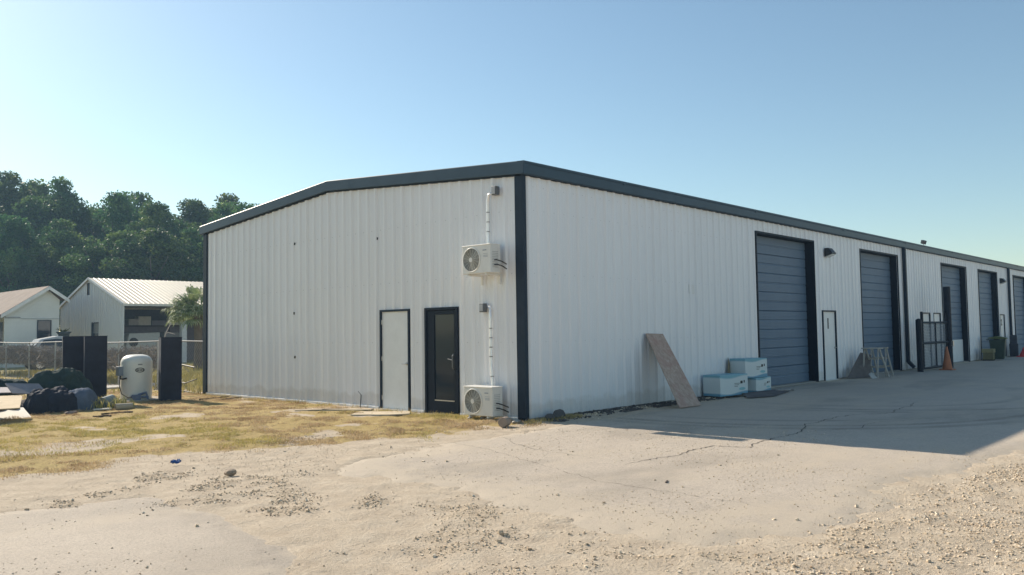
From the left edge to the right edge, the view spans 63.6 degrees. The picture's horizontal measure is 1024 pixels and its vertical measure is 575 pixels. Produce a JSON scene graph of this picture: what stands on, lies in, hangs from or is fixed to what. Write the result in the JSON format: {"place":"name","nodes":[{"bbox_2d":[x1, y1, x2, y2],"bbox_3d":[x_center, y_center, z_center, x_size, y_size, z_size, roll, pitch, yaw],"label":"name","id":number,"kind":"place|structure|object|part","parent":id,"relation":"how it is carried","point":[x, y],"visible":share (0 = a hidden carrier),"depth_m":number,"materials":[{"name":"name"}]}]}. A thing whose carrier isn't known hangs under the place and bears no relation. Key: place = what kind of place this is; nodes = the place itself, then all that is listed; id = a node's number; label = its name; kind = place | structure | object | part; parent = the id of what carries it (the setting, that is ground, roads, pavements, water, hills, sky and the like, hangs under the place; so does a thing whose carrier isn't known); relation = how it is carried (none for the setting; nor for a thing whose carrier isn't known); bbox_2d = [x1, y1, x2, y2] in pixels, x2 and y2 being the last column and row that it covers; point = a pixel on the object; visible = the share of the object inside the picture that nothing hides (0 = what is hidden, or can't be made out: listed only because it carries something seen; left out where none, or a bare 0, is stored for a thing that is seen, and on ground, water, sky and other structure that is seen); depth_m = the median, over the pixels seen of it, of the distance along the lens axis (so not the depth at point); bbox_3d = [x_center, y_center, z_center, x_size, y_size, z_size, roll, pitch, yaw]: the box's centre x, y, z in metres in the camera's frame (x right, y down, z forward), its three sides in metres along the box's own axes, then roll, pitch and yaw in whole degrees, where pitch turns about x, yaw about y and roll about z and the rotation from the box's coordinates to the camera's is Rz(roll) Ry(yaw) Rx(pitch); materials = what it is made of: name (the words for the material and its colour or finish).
{"place":"outdoors","nodes":[
{"label":"outdoors","id":0,"kind":"place"},
{"bbox_2d":[0,286,69,367],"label":"white house","id":1,"kind":"structure","parent":0,"point":[28,315],"depth_m":49.21,"materials":[{"name":"paint"}]},
{"bbox_2d":[0,322,2,344],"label":"window","id":2,"kind":"structure","parent":1,"relation":"in","point":[1,323],"depth_m":47.88,"materials":[{"name":"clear glass"}]},
{"bbox_2d":[37,320,51,338],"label":"window","id":3,"kind":"structure","parent":1,"relation":"in","point":[43,326],"depth_m":49.49,"materials":[{"name":"glass"}]},
{"bbox_2d":[27,367,93,396],"bbox_3d":[-10.714,2.242,19.666,1.315,0.683,1.092,0,-3,-20],"label":"green tarp","id":4,"kind":"object","parent":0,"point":[70,378],"visible":0.68,"depth_m":19.38,"materials":[{"name":"plastic"}]},
{"bbox_2d":[0,497,296,574],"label":"pavement","id":5,"kind":"structure","parent":0,"point":[156,534],"depth_m":6.52,"materials":[{"name":"concrete"}]},
{"bbox_2d":[160,332,179,336],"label":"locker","id":6,"kind":"object","parent":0,"point":[162,334],"visible":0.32,"depth_m":53.98,"materials":[{"name":"metal"}]},
{"bbox_2d":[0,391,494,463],"bbox_3d":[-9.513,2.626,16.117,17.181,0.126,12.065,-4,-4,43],"label":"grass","id":7,"kind":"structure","parent":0,"point":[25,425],"depth_m":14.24,"materials":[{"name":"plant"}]},
{"bbox_2d":[0,390,545,479],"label":"dry grass","id":8,"kind":"structure","parent":0,"point":[468,425],"depth_m":14.88,"materials":[{"name":"plant"}]},
{"bbox_2d":[0,356,1023,574],"bbox_3d":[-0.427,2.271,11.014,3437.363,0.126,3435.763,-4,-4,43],"label":"ground","id":9,"kind":"structure","parent":0,"point":[309,536],"depth_m":7.76,"materials":[{"name":"soil"}]},
{"bbox_2d":[0,399,25,410],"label":"rubble pile","id":10,"kind":"object","parent":9,"relation":"on","point":[22,402],"visible":0.16,"depth_m":18.23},
{"bbox_2d":[0,378,27,395],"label":"green tarp","id":11,"kind":"object","parent":9,"relation":"on","point":[3,382],"visible":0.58,"depth_m":19.96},
{"bbox_2d":[0,387,10,392],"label":"board","id":12,"kind":"object","parent":11,"relation":"on","point":[4,390],"visible":0.38,"depth_m":19.04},
{"bbox_2d":[0,407,30,419],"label":"board","id":13,"kind":"object","parent":9,"relation":"on","point":[22,412],"visible":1,"depth_m":17.39,"materials":[{"name":"wood"}]},
{"bbox_2d":[0,396,21,409],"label":"board","id":14,"kind":"object","parent":13,"relation":"on","point":[10,402],"visible":1,"depth_m":16.76,"materials":[{"name":"wood"}]},
{"bbox_2d":[0,170,46,280],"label":"oak tree","id":15,"kind":"object","parent":9,"relation":"on","point":[9,182],"visible":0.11,"depth_m":87.31,"materials":[{"name":"green plant"}]},
{"bbox_2d":[0,178,56,280],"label":"oak tree","id":16,"kind":"object","parent":9,"relation":"on","point":[44,187],"visible":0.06,"depth_m":89.65,"materials":[{"name":"green plant"}]},
{"bbox_2d":[0,214,60,292],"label":"oak tree","id":17,"kind":"object","parent":9,"relation":"on","point":[14,231],"visible":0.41,"depth_m":74.31,"materials":[{"name":"green plant"}]},
{"bbox_2d":[15,336,61,370],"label":"parked car","id":18,"kind":"object","parent":9,"relation":"on","point":[52,338],"visible":0.11,"depth_m":42.95,"materials":[{"name":"silver metal"}]},
{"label":"side window","id":19,"kind":"part","parent":18,"relation":"part of","materials":[{"name":"black glass"}]},
{"bbox_2d":[23,386,77,414],"bbox_3d":[-10.313,2.525,18.599,0.953,0.592,1.265,-4,-4,43],"label":"black bag","id":20,"kind":"object","parent":9,"relation":"on","point":[54,399],"visible":0.89,"depth_m":18.27,"materials":[{"name":"plastic"}]},
{"bbox_2d":[5,383,42,393],"bbox_3d":[-11.010,2.307,18.742,0.840,0.297,0.342,1,-4,-35],"label":"board","id":21,"kind":"object","parent":20,"relation":"on","point":[20,388],"visible":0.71,"depth_m":18.70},
{"bbox_2d":[2,218,108,327],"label":"oak tree","id":22,"kind":"object","parent":9,"relation":"on","point":[60,240],"visible":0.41,"depth_m":73.98,"materials":[{"name":"green plant"}]},
{"bbox_2d":[8,176,108,323],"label":"oak tree","id":23,"kind":"object","parent":9,"relation":"on","point":[62,202],"visible":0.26,"depth_m":83.96,"materials":[{"name":"green plant"}]},
{"bbox_2d":[56,328,70,365],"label":"potted plant","id":24,"kind":"object","parent":9,"relation":"on","point":[63,333],"visible":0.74,"depth_m":48.42,"materials":[{"name":"green plant"}]},
{"bbox_2d":[64,411,77,413],"bbox_3d":[-9.544,2.716,17.857,0.174,0.087,0.283,-4,-4,43],"label":"rock","id":25,"kind":"object","parent":9,"relation":"on","point":[70,412],"visible":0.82,"depth_m":17.81,"materials":[{"name":"stone"}]},
{"bbox_2d":[62,336,84,372],"bbox_3d":[-11.412,2.120,21.485,0.525,1.702,0.440,1,-4,-30],"label":"black cabinet","id":26,"kind":"object","parent":9,"relation":"on","point":[72,351],"visible":0.44,"depth_m":21.32,"materials":[{"name":"metal"}]},
{"bbox_2d":[68,388,97,410],"bbox_3d":[-9.979,2.576,19.021,0.722,0.525,0.872,-4,-4,43],"label":"grey bag","id":27,"kind":"object","parent":9,"relation":"on","point":[85,396],"visible":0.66,"depth_m":18.86,"materials":[{"name":"plastic"}]},
{"bbox_2d":[83,336,106,399],"bbox_3d":[-10.586,2.081,20.980,0.525,1.702,0.440,1,-4,-30],"label":"black cabinet","id":28,"kind":"object","parent":9,"relation":"on","point":[95,363],"visible":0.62,"depth_m":20.82,"materials":[{"name":"metal"}]},
{"bbox_2d":[0,362,202,398],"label":"weeds","id":29,"kind":"object","parent":9,"relation":"on","point":[193,376],"visible":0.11,"depth_m":31.28,"materials":[{"name":"plant"}]},
{"bbox_2d":[0,340,202,391],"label":"chain link fence","id":30,"kind":"object","parent":9,"relation":"on","point":[55,364],"visible":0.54,"depth_m":31.79,"materials":[{"name":"metal"}]},
{"bbox_2d":[0,343,188,372],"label":"dead brush","id":31,"kind":"object","parent":30,"relation":"attached to","point":[16,351],"visible":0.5,"depth_m":33.11,"materials":[{"name":"plant"}]},
{"bbox_2d":[93,408,111,409],"bbox_3d":[-9.265,2.750,18.675,0.364,0.030,0.120,1,-4,-31],"label":"board","id":32,"kind":"object","parent":9,"relation":"on","point":[103,409],"visible":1,"depth_m":18.66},
{"bbox_2d":[48,230,159,314],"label":"oak tree","id":33,"kind":"object","parent":9,"relation":"on","point":[73,260],"visible":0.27,"depth_m":72.31,"materials":[{"name":"green plant"}]},
{"bbox_2d":[98,394,116,407],"bbox_3d":[-9.411,2.652,19.179,0.319,0.318,0.316,-2,-3,25],"label":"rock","id":34,"kind":"object","parent":9,"relation":"on","point":[110,399],"visible":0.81,"depth_m":19.10,"materials":[{"name":"stone"}]},
{"bbox_2d":[86,394,134,409],"bbox_3d":[-9.484,2.669,19.395,1.618,0.364,1.454,-4,-4,43],"label":"weed clump","id":35,"kind":"object","parent":9,"relation":"on","point":[100,405],"visible":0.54,"depth_m":19.10,"materials":[{"name":"green plant"}]},
{"bbox_2d":[80,190,151,259],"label":"oak tree","id":36,"kind":"object","parent":9,"relation":"on","point":[119,213],"visible":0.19,"depth_m":82.55,"materials":[{"name":"green plant"}]},
{"bbox_2d":[114,403,132,409],"bbox_3d":[-8.911,2.729,18.948,0.373,0.149,0.149,2,-4,-39],"label":"concrete block","id":37,"kind":"object","parent":9,"relation":"on","point":[122,406],"visible":0.96,"depth_m":18.89,"materials":[{"name":"concrete"}]},
{"bbox_2d":[60,277,202,362],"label":"open shed","id":38,"kind":"structure","parent":9,"relation":"on","point":[100,307],"depth_m":53.61,"materials":[{"name":"paint"}]},
{"bbox_2d":[119,396,158,402],"bbox_3d":[-9.824,2.955,21.743,1.200,0.055,1.600,-4,-4,43],"label":"concrete pad","id":39,"kind":"object","parent":9,"relation":"on","point":[154,398],"visible":0.04,"depth_m":21.41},
{"bbox_2d":[116,354,151,399],"bbox_3d":[-9.896,2.358,21.648,0.832,1.200,0.910,0,-3,-13],"label":"water tank","id":40,"kind":"object","parent":39,"relation":"on","point":[134,372],"visible":0.98,"depth_m":21.39,"materials":[{"name":"plastic"}]},
{"bbox_2d":[105,191,174,225],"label":"oak tree","id":41,"kind":"object","parent":9,"relation":"on","point":[142,197],"visible":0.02,"depth_m":91.84,"materials":[{"name":"green plant"}]},
{"bbox_2d":[124,332,159,354],"bbox_3d":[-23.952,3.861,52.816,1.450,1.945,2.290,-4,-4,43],"label":"parked car","id":42,"kind":"object","parent":9,"relation":"on","point":[132,337],"visible":0.31,"depth_m":52.37,"materials":[{"name":"white"}]},
{"bbox_2d":[107,383,183,388],"bbox_3d":[-12.790,3.251,27.141,1.300,0.050,4.100,-4,-4,43],"label":"concrete strip","id":43,"kind":"object","parent":9,"relation":"on","point":[111,386],"visible":0.07,"depth_m":26.75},
{"bbox_2d":[98,227,202,281],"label":"oak tree","id":44,"kind":"object","parent":9,"relation":"on","point":[159,242],"visible":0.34,"depth_m":71.56,"materials":[{"name":"green plant"}]},
{"bbox_2d":[111,199,202,276],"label":"oak tree","id":45,"kind":"object","parent":9,"relation":"on","point":[156,212],"visible":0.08,"depth_m":79.39,"materials":[{"name":"green plant"}]},
{"bbox_2d":[124,312,202,359],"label":"storage shelf","id":46,"kind":"object","parent":9,"relation":"on","point":[152,329],"visible":0.05,"depth_m":57.72,"materials":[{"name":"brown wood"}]},
{"bbox_2d":[125,319,137,324],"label":"storage box","id":47,"kind":"object","parent":46,"relation":"on","point":[131,321],"visible":0.8,"depth_m":55.44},
{"bbox_2d":[135,316,150,324],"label":"storage box","id":48,"kind":"object","parent":46,"relation":"on","point":[144,320],"visible":0.78,"depth_m":55.98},
{"bbox_2d":[151,321,166,324],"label":"storage box","id":49,"kind":"object","parent":46,"relation":"on","point":[158,322],"visible":0.67,"depth_m":56.68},
{"bbox_2d":[93,396,239,416],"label":"fallen twigs","id":50,"kind":"object","parent":9,"relation":"on","point":[102,415],"visible":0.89,"depth_m":17.98,"materials":[{"name":"wood"}]},
{"bbox_2d":[158,337,181,400],"bbox_3d":[-8.963,2.123,21.657,0.525,1.642,0.440,1,-4,-31],"label":"black cabinet","id":51,"kind":"object","parent":9,"relation":"on","point":[170,370],"visible":1,"depth_m":21.48,"materials":[{"name":"metal"}]},
{"bbox_2d":[148,227,202,281],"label":"oak tree","id":52,"kind":"object","parent":9,"relation":"on","point":[191,243],"visible":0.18,"depth_m":74.51,"materials":[{"name":"green plant"}]},
{"bbox_2d":[170,459,180,463],"bbox_3d":[-4.303,2.223,10.569,0.100,0.053,0.124,-4,-4,43],"label":"plastic scrap","id":53,"kind":"object","parent":9,"relation":"on","point":[177,461],"visible":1,"depth_m":10.55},
{"bbox_2d":[160,284,202,369],"bbox_3d":[-15.181,1.942,39.894,3.570,4.152,3.394,-4,-4,43],"label":"palm tree","id":54,"kind":"object","parent":9,"relation":"on","point":[188,303],"visible":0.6,"depth_m":39.55,"materials":[{"name":"green plant"}]},
{"bbox_2d":[161,198,212,236],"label":"oak tree","id":55,"kind":"object","parent":9,"relation":"on","point":[193,211],"visible":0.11,"depth_m":87.45,"materials":[{"name":"green plant"}]},
{"bbox_2d":[182,364,196,392],"bbox_3d":[-9.867,2.361,24.522,1.983,1.500,0.199,-4,-4,43],"label":"hanging hose","id":56,"kind":"object","parent":9,"relation":"on","point":[191,380],"visible":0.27,"depth_m":24.15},
{"bbox_2d":[189,214,227,260],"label":"oak tree","id":57,"kind":"object","parent":9,"relation":"on","point":[215,218],"depth_m":84.34,"materials":[{"name":"green plant"}]},
{"bbox_2d":[211,200,240,217],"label":"oak tree","id":58,"kind":"object","parent":9,"relation":"on","point":[223,208],"visible":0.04,"depth_m":89.69,"materials":[{"name":"green plant"}]},
{"bbox_2d":[206,193,246,217],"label":"oak tree","id":59,"kind":"object","parent":9,"relation":"on","point":[232,198],"visible":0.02,"depth_m":94.51,"materials":[{"name":"green plant"}]},
{"bbox_2d":[224,469,236,476],"bbox_3d":[-3.305,2.175,9.687,0.130,0.092,0.126,-1,-3,0],"label":"rock","id":60,"kind":"object","parent":9,"relation":"on","point":[230,472],"visible":1,"depth_m":9.65,"materials":[{"name":"grey stone"}]},
{"bbox_2d":[229,202,260,213],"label":"oak tree","id":61,"kind":"object","parent":9,"relation":"on","point":[241,206],"visible":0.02,"depth_m":79.47,"materials":[{"name":"green plant"}]},
{"bbox_2d":[295,408,359,410],"bbox_3d":[-4.029,2.666,18.040,1.380,0.028,0.250,0,-3,-9],"label":"board","id":62,"kind":"object","parent":9,"relation":"on","point":[321,409],"visible":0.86,"depth_m":17.97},
{"bbox_2d":[322,409,372,410],"bbox_3d":[-3.583,2.652,17.911,1.140,0.028,0.196,-1,-3,5],"label":"board","id":63,"kind":"object","parent":9,"relation":"on","point":[346,409],"visible":0.93,"depth_m":17.84,"materials":[{"name":"wood"}]},
{"bbox_2d":[351,411,409,415],"bbox_3d":[-2.655,2.587,16.947,1.183,0.028,0.689,-1,-3,5],"label":"board","id":64,"kind":"object","parent":9,"relation":"on","point":[383,413],"visible":1,"depth_m":16.79,"materials":[{"name":"wood"}]},
{"bbox_2d":[197,392,582,425],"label":"grass tufts","id":65,"kind":"object","parent":9,"relation":"on","point":[534,420],"visible":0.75,"depth_m":15.99,"materials":[{"name":"plant"}]},
{"bbox_2d":[498,416,510,426],"bbox_3d":[-0.129,2.337,14.358,0.169,0.169,0.221,-2,-3,20],"label":"rock","id":66,"kind":"object","parent":9,"relation":"on","point":[504,421],"visible":1,"depth_m":14.26,"materials":[{"name":"stone"}]},
{"bbox_2d":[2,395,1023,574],"bbox_3d":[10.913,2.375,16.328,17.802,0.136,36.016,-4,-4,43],"label":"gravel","id":67,"kind":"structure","parent":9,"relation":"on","point":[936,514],"depth_m":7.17,"materials":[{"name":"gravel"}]},
{"bbox_2d":[545,413,554,420],"bbox_3d":[0.702,2.398,15.274,0.183,0.136,0.226,-4,-4,43],"label":"rock","id":68,"kind":"object","parent":9,"relation":"on","point":[550,416],"visible":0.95,"depth_m":15.20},
{"bbox_2d":[553,409,565,417],"bbox_3d":[0.896,2.406,15.527,0.261,0.242,0.330,-1,-3,0],"label":"rock","id":69,"kind":"object","parent":9,"relation":"on","point":[559,412],"visible":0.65,"depth_m":15.44,"materials":[{"name":"stone"}]},
{"bbox_2d":[199,160,1023,420],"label":"metal building","id":70,"kind":"structure","parent":9,"relation":"on","point":[340,292],"depth_m":19.21,"materials":[{"name":"metal"}]},
{"bbox_2d":[379,309,410,410],"bbox_3d":[-2.528,1.566,17.886,0.997,2.180,0.140,-4,-4,43],"label":"door","id":71,"kind":"structure","parent":70,"relation":"in","point":[394,325],"depth_m":17.89,"materials":[{"name":"white paint"}]},
{"bbox_2d":[424,307,459,414],"bbox_3d":[-1.431,1.490,16.861,0.998,2.170,0.157,-4,-4,43],"label":"door","id":72,"kind":"structure","parent":70,"relation":"in","point":[441,326],"depth_m":16.88,"materials":[{"name":"paint"}]},
{"bbox_2d":[462,243,506,284],"bbox_3d":[-0.496,-0.436,15.739,0.916,0.748,0.434,-4,-4,43],"label":"air conditioner","id":73,"kind":"object","parent":70,"relation":"attached to","point":[478,260],"visible":1,"depth_m":15.58,"materials":[{"name":"white metal"}]},
{"bbox_2d":[463,385,508,417],"bbox_3d":[-0.458,2.152,15.600,0.916,0.583,0.434,-4,-4,43],"label":"air conditioner","id":74,"kind":"object","parent":70,"relation":"attached to","point":[482,400],"visible":1,"depth_m":15.43,"materials":[{"name":"white metal"}]},
{"bbox_2d":[479,303,493,385],"bbox_3d":[-0.416,1.362,15.812,0.475,2.127,0.120,-4,-4,43],"label":"pipe run","id":75,"kind":"object","parent":70,"relation":"attached to","point":[483,307],"visible":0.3,"depth_m":15.83,"materials":[{"name":"white metal"}]},
{"bbox_2d":[486,186,498,275],"bbox_3d":[-0.382,-1.084,15.886,0.304,1.717,0.111,-4,-4,43],"label":"pipe run","id":76,"kind":"object","parent":70,"relation":"attached to","point":[494,190],"visible":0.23,"depth_m":15.95,"materials":[{"name":"white plastic"}]},
{"bbox_2d":[754,231,818,385],"bbox_3d":[7.817,0.662,23.757,0.324,4.287,3.851,-4,-4,43],"label":"overhead door","id":77,"kind":"structure","parent":70,"relation":"in","point":[785,265],"depth_m":24.18,"materials":[{"name":"paint"}]},
{"bbox_2d":[824,248,835,256],"bbox_3d":[9.929,-1.089,25.761,0.240,0.285,0.320,-4,-4,43],"label":"wall light","id":78,"kind":"object","parent":70,"relation":"attached to","point":[830,252],"visible":1,"depth_m":25.68,"materials":[{"name":"black metal"}]},
{"bbox_2d":[822,310,838,380],"bbox_3d":[9.911,1.803,25.754,0.140,2.180,1.046,-4,-4,43],"label":"door","id":79,"kind":"structure","parent":70,"relation":"in","point":[829,320],"depth_m":25.79,"materials":[{"name":"white paint"}]},
{"bbox_2d":[859,248,901,371],"bbox_3d":[12.969,0.884,29.316,0.324,4.287,3.819,-4,-4,43],"label":"overhead door","id":80,"kind":"structure","parent":70,"relation":"in","point":[879,273],"depth_m":29.96,"materials":[{"name":"paint"}]},
{"bbox_2d":[923,312,932,366],"bbox_3d":[16.514,2.087,32.878,0.140,2.180,0.970,-4,-4,43],"label":"door","id":81,"kind":"structure","parent":70,"relation":"in","point":[926,316],"depth_m":32.99,"materials":[{"name":"white paint"}]},
{"bbox_2d":[933,313,942,363],"bbox_3d":[17.476,2.128,33.915,0.140,2.180,0.980,-4,-4,43],"label":"door","id":82,"kind":"structure","parent":70,"relation":"in","point":[937,316],"depth_m":34.08,"materials":[{"name":"white paint"}]},
{"bbox_2d":[940,262,969,361],"bbox_3d":[19.221,1.152,36.061,0.324,4.287,3.852,-4,-4,43],"label":"overhead door","id":83,"kind":"structure","parent":70,"relation":"in","point":[952,276],"depth_m":37.14,"materials":[{"name":"paint"}]},
{"bbox_2d":[977,269,999,359],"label":"overhead door","id":84,"kind":"structure","parent":70,"relation":"in","point":[987,286],"depth_m":41.00,"materials":[{"name":"paint"}]},
{"bbox_2d":[1000,278,1005,283],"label":"wall light","id":85,"kind":"object","parent":70,"relation":"attached to","point":[1002,280],"visible":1,"depth_m":41.86,"materials":[{"name":"black metal"}]},
{"bbox_2d":[1000,314,1006,356],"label":"door","id":86,"kind":"structure","parent":70,"relation":"in","point":[1002,316],"depth_m":42.12,"materials":[{"name":"white paint"}]},
{"bbox_2d":[1012,275,1023,353],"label":"overhead door","id":87,"kind":"structure","parent":70,"relation":"in","point":[1018,281],"depth_m":45.94,"materials":[{"name":"paint"}]},
{"bbox_2d":[544,396,729,421],"bbox_3d":[2.825,2.536,17.573,0.662,0.091,6.392,-4,-4,43],"label":"dark rubble","id":88,"kind":"object","parent":9,"relation":"on","point":[661,404],"visible":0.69,"depth_m":17.20,"materials":[{"name":"stone"}]},
{"bbox_2d":[0,0,1023,331],"label":"sky","id":89,"kind":"structure","parent":0,"point":[903,120],"materials":[{"name":"blue"}]},
{"bbox_2d":[337,356,1023,546],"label":"driveway","id":90,"kind":"structure","parent":0,"point":[984,400],"depth_m":10.56,"materials":[{"name":"concrete"}]},
{"bbox_2d":[463,444,757,506],"bbox_3d":[0.540,2.173,9.872,0.387,0.046,6.131,1,-4,-33],"label":"pavement crack","id":91,"kind":"object","parent":90,"relation":"on","point":[609,482],"visible":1,"depth_m":9.12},
{"bbox_2d":[646,333,700,407],"bbox_3d":[3.430,1.756,17.852,0.708,1.540,1.495,1,-3,-26],"label":"plywood sheet","id":92,"kind":"object","parent":90,"relation":"on","point":[684,395],"visible":1,"depth_m":17.78,"materials":[{"name":"wood"}]},
{"bbox_2d":[742,389,790,397],"bbox_3d":[6.254,2.582,20.188,0.770,0.057,2.650,-4,-4,43],"label":"flat board","id":93,"kind":"object","parent":90,"relation":"on","point":[767,393],"visible":0.94,"depth_m":20.01,"materials":[{"name":"wood"}]},
{"bbox_2d":[703,373,747,396],"bbox_3d":[5.171,2.349,19.981,1.120,0.503,0.503,2,-4,-40],"label":"carton","id":94,"kind":"object","parent":93,"relation":"on","point":[723,384],"visible":0.94,"depth_m":19.70,"materials":[{"name":"white"}]},
{"bbox_2d":[748,376,770,391],"bbox_3d":[6.205,2.463,21.092,0.484,0.363,0.920,-3,-4,40],"label":"carton","id":95,"kind":"object","parent":93,"relation":"on","point":[759,384],"visible":0.62,"depth_m":20.74,"materials":[{"name":"white"}]},
{"bbox_2d":[730,358,766,377],"bbox_3d":[6.000,2.032,20.930,0.860,0.483,0.483,1,-4,-36],"label":"carton","id":96,"kind":"object","parent":95,"relation":"on","point":[753,367],"visible":0.89,"depth_m":20.72,"materials":[{"name":"white"}]},
{"bbox_2d":[627,402,915,463],"bbox_3d":[5.141,2.293,13.765,0.615,0.011,10.587,-4,-4,43],"label":"pavement crack","id":97,"kind":"object","parent":90,"relation":"on","point":[771,438],"visible":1,"depth_m":12.40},
{"bbox_2d":[847,352,870,377],"bbox_3d":[11.130,2.477,26.310,0.431,0.779,1.455,-4,-4,43],"label":"sheet board","id":98,"kind":"object","parent":90,"relation":"on","point":[858,370],"visible":1,"depth_m":26.33,"materials":[{"name":"wood"}]},
{"bbox_2d":[869,372,876,378],"bbox_3d":[11.308,2.755,25.875,0.356,0.190,0.136,2,-4,-39],"label":"pale scrap","id":99,"kind":"object","parent":90,"relation":"on","point":[872,375],"visible":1,"depth_m":25.85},
{"bbox_2d":[861,348,889,377],"bbox_3d":[11.642,2.410,26.461,0.811,0.963,0.560,2,-4,-40],"label":"trestle","id":100,"kind":"object","parent":90,"relation":"on","point":[877,359],"visible":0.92,"depth_m":26.39,"materials":[{"name":"grey wood"}]},
{"bbox_2d":[869,347,893,376],"bbox_3d":[12.077,2.433,27.014,0.560,0.963,0.811,-4,-4,41],"label":"trestle","id":101,"kind":"object","parent":90,"relation":"on","point":[885,357],"visible":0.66,"depth_m":26.96,"materials":[{"name":"grey wood"}]},
{"bbox_2d":[915,287,953,371],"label":"security gate","id":102,"kind":"structure","parent":90,"relation":"on","point":[921,342],"depth_m":30.58,"materials":[{"name":"metal"}]},
{"bbox_2d":[939,347,955,369],"bbox_3d":[15.920,2.590,30.224,0.461,0.850,0.461,-4,-4,43],"label":"traffic cone","id":103,"kind":"object","parent":90,"relation":"on","point":[947,364],"visible":1,"depth_m":30.13,"materials":[{"name":"plastic"}]},
{"bbox_2d":[982,349,994,360],"bbox_3d":[21.757,3.062,37.685,0.480,0.532,0.572,-3,-4,37],"label":"crate","id":104,"kind":"object","parent":90,"relation":"on","point":[988,354],"visible":1,"depth_m":37.47,"materials":[{"name":"green"}]},
{"bbox_2d":[986,336,1007,358],"bbox_3d":[22.447,2.796,38.209,0.813,1.099,0.844,-3,-4,34],"label":"wheelie bin","id":105,"kind":"object","parent":90,"relation":"on","point":[997,344],"visible":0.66,"depth_m":37.88,"materials":[{"name":"green"}]},
{"bbox_2d":[1009,335,1018,355],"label":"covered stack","id":106,"kind":"object","parent":90,"relation":"on","point":[1013,348],"visible":0.98,"depth_m":41.98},
{"bbox_2d":[1016,347,1023,356],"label":"traffic cone","id":107,"kind":"object","parent":90,"relation":"on","point":[1021,354],"visible":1,"depth_m":41.27,"materials":[{"name":"red plastic"}]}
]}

